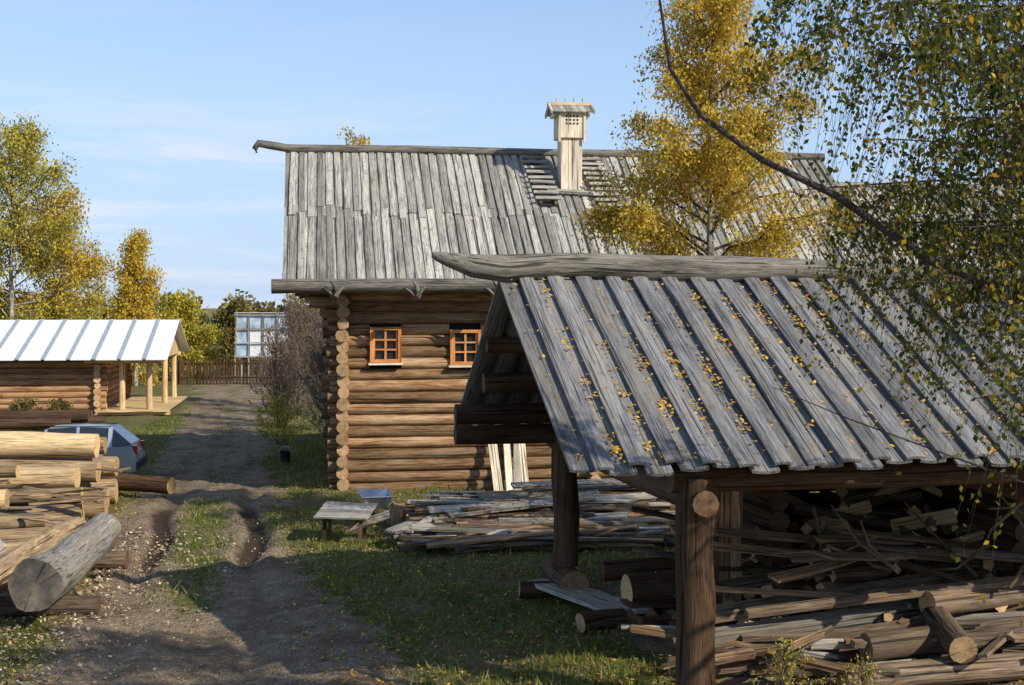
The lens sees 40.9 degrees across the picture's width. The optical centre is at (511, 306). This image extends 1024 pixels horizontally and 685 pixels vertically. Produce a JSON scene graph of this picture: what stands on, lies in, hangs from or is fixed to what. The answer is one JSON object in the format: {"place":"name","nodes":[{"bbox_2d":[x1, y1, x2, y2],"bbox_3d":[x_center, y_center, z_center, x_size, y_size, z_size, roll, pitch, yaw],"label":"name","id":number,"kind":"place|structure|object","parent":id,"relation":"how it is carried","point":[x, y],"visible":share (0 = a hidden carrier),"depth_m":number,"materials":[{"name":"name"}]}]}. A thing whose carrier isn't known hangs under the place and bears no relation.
{"place":"outdoors","nodes":[
{"label":"outdoors","id":0,"kind":"place"},
{"bbox_2d":[0,403,818,684],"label":"grass","id":1,"kind":"structure","parent":0,"point":[572,661],"depth_m":21.77,"materials":[{"name":"green plant"}]},
{"bbox_2d":[0,308,1023,684],"bbox_3d":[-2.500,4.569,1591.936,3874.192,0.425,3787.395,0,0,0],"label":"ground","id":2,"kind":"structure","parent":0,"point":[186,468],"depth_m":21.05,"materials":[{"name":"green soil"}]},
{"bbox_2d":[0,160,23,319],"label":"birch tree","id":3,"kind":"object","parent":2,"relation":"on","point":[5,228],"visible":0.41,"depth_m":69.98,"materials":[{"name":"yellow plant"}]},
{"bbox_2d":[4,396,49,410],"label":"green shrub","id":4,"kind":"object","parent":2,"relation":"on","point":[20,405],"visible":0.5,"depth_m":54.46,"materials":[{"name":"green plant"}]},
{"bbox_2d":[0,410,105,428],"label":"log pile","id":5,"kind":"object","parent":2,"relation":"on","point":[33,419],"visible":0.87,"depth_m":50.11,"materials":[{"name":"brown wood"}]},
{"bbox_2d":[46,397,74,409],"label":"green shrub","id":6,"kind":"object","parent":2,"relation":"on","point":[60,404],"visible":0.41,"depth_m":54.58,"materials":[{"name":"green plant"}]},
{"bbox_2d":[0,182,124,319],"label":"birch tree","id":7,"kind":"object","parent":2,"relation":"on","point":[83,269],"visible":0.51,"depth_m":75.31,"materials":[{"name":"yellow plant"}]},
{"bbox_2d":[0,512,128,616],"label":"log on sleepers","id":8,"kind":"object","parent":2,"relation":"on","point":[45,571],"visible":1,"depth_m":20.14,"materials":[{"name":"grey wood"}]},
{"bbox_2d":[0,110,147,319],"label":"birch tree","id":9,"kind":"object","parent":2,"relation":"on","point":[26,157],"visible":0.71,"depth_m":73.56,"materials":[{"name":"yellow plant"}]},
{"bbox_2d":[0,431,175,551],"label":"log pile","id":10,"kind":"object","parent":2,"relation":"on","point":[48,479],"visible":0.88,"depth_m":29.20,"materials":[{"name":"brown wood"}]},
{"bbox_2d":[42,423,146,472],"bbox_3d":[-12.150,3.949,37.300,4.120,1.483,1.940,0,0,-7],"label":"parked car","id":11,"kind":"object","parent":2,"relation":"on","point":[126,447],"visible":0.23,"depth_m":36.77,"materials":[{"name":"paint"}]},
{"bbox_2d":[0,319,189,414],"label":"log hut","id":12,"kind":"object","parent":2,"relation":"on","point":[82,364],"visible":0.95,"depth_m":56.99,"materials":[{"name":"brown wood"}]},
{"bbox_2d":[0,526,264,684],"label":"wood chip litter","id":13,"kind":"object","parent":2,"relation":"on","point":[89,591],"visible":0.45,"depth_m":21.43,"materials":[{"name":"beige wood"}]},
{"bbox_2d":[103,226,177,385],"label":"birch tree","id":14,"kind":"object","parent":2,"relation":"on","point":[147,290],"visible":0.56,"depth_m":77.59,"materials":[{"name":"yellow plant"}]},
{"bbox_2d":[0,287,318,344],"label":"distant forest","id":15,"kind":"object","parent":2,"relation":"on","point":[268,308],"visible":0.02,"depth_m":177.69,"materials":[{"name":"green plant"}]},
{"bbox_2d":[131,288,226,380],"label":"birch tree","id":16,"kind":"object","parent":2,"relation":"on","point":[181,307],"visible":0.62,"depth_m":83.31,"materials":[{"name":"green plant"}]},
{"bbox_2d":[205,292,268,375],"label":"birch tree","id":17,"kind":"object","parent":2,"relation":"on","point":[228,323],"visible":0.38,"depth_m":89.64,"materials":[{"name":"green plant"}]},
{"bbox_2d":[176,354,316,384],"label":"plank fence","id":18,"kind":"object","parent":2,"relation":"on","point":[181,364],"visible":0.41,"depth_m":79.09,"materials":[{"name":"brown wood"}]},
{"bbox_2d":[234,312,296,381],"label":"film greenhouse","id":19,"kind":"object","parent":2,"relation":"on","point":[254,320],"visible":0.56,"depth_m":82.10,"materials":[{"name":"translucent plastic film"},{"name":"weathered grey wood"}]},
{"bbox_2d":[243,390,305,442],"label":"yellow shrub","id":20,"kind":"object","parent":2,"relation":"on","point":[279,414],"visible":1,"depth_m":44.95,"materials":[{"name":"green plant"}]},
{"bbox_2d":[248,296,318,420],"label":"bare shrub","id":21,"kind":"object","parent":2,"relation":"on","point":[295,316],"visible":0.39,"depth_m":52.92,"materials":[{"name":"brown plant"}]},
{"bbox_2d":[279,446,290,462],"bbox_3d":[-6.550,4.261,39.600,0.345,0.478,0.331,0,0,0],"label":"bucket","id":22,"kind":"object","parent":2,"relation":"on","point":[284,455],"visible":0.96,"depth_m":39.48,"materials":[{"name":"black plastic"}]},
{"bbox_2d":[248,312,323,435],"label":"bare shrub","id":23,"kind":"object","parent":2,"relation":"on","point":[280,353],"visible":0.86,"depth_m":47.82,"materials":[{"name":"grey plant"}]},
{"bbox_2d":[260,293,312,407],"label":"bare shrub","id":24,"kind":"object","parent":2,"relation":"on","point":[300,305],"visible":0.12,"depth_m":60.02,"materials":[{"name":"brown plant"}]},
{"bbox_2d":[268,304,317,357],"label":"birch tree","id":25,"kind":"object","parent":2,"relation":"on","point":[307,309],"visible":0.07,"depth_m":95.55,"materials":[{"name":"green plant"}]},
{"bbox_2d":[272,316,325,435],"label":"bare shrub","id":26,"kind":"object","parent":2,"relation":"on","point":[319,361],"visible":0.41,"depth_m":45.72,"materials":[{"name":"grey plant"}]},
{"bbox_2d":[286,307,325,428],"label":"bare shrub","id":27,"kind":"object","parent":2,"relation":"on","point":[301,345],"visible":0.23,"depth_m":49.93,"materials":[{"name":"brown plant"}]},
{"bbox_2d":[296,301,324,401],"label":"bare shrub","id":28,"kind":"object","parent":2,"relation":"on","point":[311,337],"visible":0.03,"depth_m":55.73,"materials":[{"name":"brown plant"}]},
{"bbox_2d":[318,126,371,312],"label":"birch tree","id":29,"kind":"object","parent":2,"relation":"on","point":[362,140],"visible":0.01,"depth_m":59.71,"materials":[{"name":"yellow plant"}]},
{"bbox_2d":[313,501,390,542],"bbox_3d":[-3.113,4.179,26.526,1.331,0.651,1.165,0,0,11],"label":"work table","id":30,"kind":"object","parent":2,"relation":"on","point":[358,513],"visible":0.96,"depth_m":26.62,"materials":[{"name":"grey wood"}]},
{"bbox_2d":[0,508,745,684],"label":"gravel and chips","id":31,"kind":"structure","parent":2,"relation":"on","point":[324,610],"depth_m":19.82,"materials":[{"name":"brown wood"}]},
{"bbox_2d":[357,489,393,525],"bbox_3d":[-2.837,4.190,28.536,0.668,0.644,1.780,0,0,-11],"label":"wheelbarrow","id":32,"kind":"object","parent":2,"relation":"on","point":[382,498],"visible":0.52,"depth_m":28.33,"materials":[{"name":"metal"}]},
{"bbox_2d":[390,503,404,525],"bbox_3d":[-2.352,4.284,28.299,0.301,0.459,0.293,0,0,-43],"label":"chopping stump","id":33,"kind":"object","parent":2,"relation":"on","point":[397,515],"visible":0.79,"depth_m":28.18,"materials":[{"name":"brown wood"}]},
{"bbox_2d":[282,160,641,490],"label":"log walls","id":34,"kind":"structure","parent":2,"relation":"on","point":[390,428],"depth_m":33.60,"materials":[{"name":"brown wood"}]},
{"bbox_2d":[368,327,402,364],"bbox_3d":[-3.097,0.930,33.557,0.860,1.160,0.455,0,0,-8],"label":"window","id":35,"kind":"structure","parent":34,"relation":"attached to","point":[385,344],"depth_m":33.49,"materials":[{"name":"orange wood"}]},
{"bbox_2d":[322,280,496,300],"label":"root hook brackets","id":36,"kind":"object","parent":34,"relation":"attached to","point":[335,293],"visible":0.27,"depth_m":32.31,"materials":[{"name":"grey wood"}]},
{"bbox_2d":[369,324,539,445],"bbox_3d":[2.285,1.900,34.486,13.000,5.200,0.050,0,0,-8],"label":"moss caulking","id":37,"kind":"object","parent":34,"relation":"attached to","point":[464,326],"depth_m":33.80,"materials":[{"name":"brown plant"}]},
{"bbox_2d":[448,330,480,366],"bbox_3d":[-1.157,1.000,33.836,0.860,1.160,0.455,0,0,-8],"label":"window","id":38,"kind":"structure","parent":34,"relation":"attached to","point":[463,346],"depth_m":33.79,"materials":[{"name":"orange wood"}]},
{"bbox_2d":[282,152,881,278],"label":"board roof","id":39,"kind":"structure","parent":34,"relation":"on","point":[370,215],"depth_m":35.71,"materials":[{"name":"grey wood"}]},
{"bbox_2d":[252,140,824,293],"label":"ridge and gutter logs","id":40,"kind":"structure","parent":39,"relation":"on","point":[378,285],"depth_m":37.55,"materials":[{"name":"grey wood"}]},
{"bbox_2d":[545,97,594,194],"bbox_3d":[1.575,-4.188,37.455,1.240,3.030,1.120,0,0,-8],"label":"chimney","id":41,"kind":"object","parent":39,"relation":"on","point":[570,127],"visible":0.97,"depth_m":37.16,"materials":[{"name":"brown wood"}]},
{"bbox_2d":[521,155,622,218],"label":"roof ladders","id":42,"kind":"object","parent":39,"relation":"on","point":[544,191],"visible":0.69,"depth_m":37.18,"materials":[{"name":"grey wood"}]},
{"bbox_2d":[755,119,781,164],"bbox_3d":[7.125,-4.166,39.466,1.054,2.576,0.952,0,0,-8],"label":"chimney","id":43,"kind":"object","parent":39,"relation":"on","point":[769,141],"visible":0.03,"depth_m":39.19,"materials":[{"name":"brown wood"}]},
{"bbox_2d":[488,444,528,490],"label":"leaning boards","id":44,"kind":"object","parent":2,"relation":"on","point":[519,473],"visible":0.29,"depth_m":33.43,"materials":[{"name":"beige wood"}]},
{"bbox_2d":[0,452,1021,684],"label":"fallen leaf litter","id":45,"kind":"object","parent":2,"relation":"on","point":[382,647],"visible":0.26,"depth_m":19.03,"materials":[{"name":"yellow plant"}]},
{"bbox_2d":[385,479,674,552],"bbox_3d":[0.669,4.044,26.935,6.407,1.067,4.237,0,0,-8],"label":"plank pile","id":46,"kind":"object","parent":2,"relation":"on","point":[466,521],"visible":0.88,"depth_m":26.01,"materials":[{"name":"grey wood"}]},
{"bbox_2d":[572,0,881,258],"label":"birch tree","id":47,"kind":"object","parent":2,"relation":"on","point":[725,164],"visible":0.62,"depth_m":24.13,"materials":[{"name":"yellow plant"}]},
{"bbox_2d":[431,252,1023,684],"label":"open log shed","id":48,"kind":"structure","parent":2,"relation":"on","point":[669,372],"depth_m":17.30,"materials":[{"name":"grey wood"}]},
{"bbox_2d":[753,636,816,684],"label":"green shrub","id":49,"kind":"object","parent":2,"relation":"on","point":[783,668],"visible":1,"depth_m":15.56,"materials":[{"name":"green plant"}]},
{"bbox_2d":[658,0,1023,625],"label":"birch tree","id":50,"kind":"object","parent":2,"relation":"on","point":[1005,72],"visible":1,"depth_m":10.04,"materials":[{"name":"green plant"}]},
{"bbox_2d":[815,653,886,684],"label":"green shrub","id":51,"kind":"object","parent":2,"relation":"on","point":[867,673],"visible":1,"depth_m":15.30,"materials":[{"name":"green plant"}]},
{"bbox_2d":[836,182,1023,415],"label":"log house","id":52,"kind":"structure","parent":2,"relation":"on","point":[869,192],"depth_m":42.96,"materials":[{"name":"grey wood"}]},
{"bbox_2d":[991,107,1023,183],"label":"birch tree","id":53,"kind":"object","parent":2,"relation":"on","point":[1019,146],"visible":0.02,"depth_m":45.83,"materials":[{"name":"green plant"}]},
{"bbox_2d":[0,0,1023,307],"label":"sky","id":54,"kind":"structure","parent":0,"point":[162,107],"materials":[{"name":"blue"}]}
]}

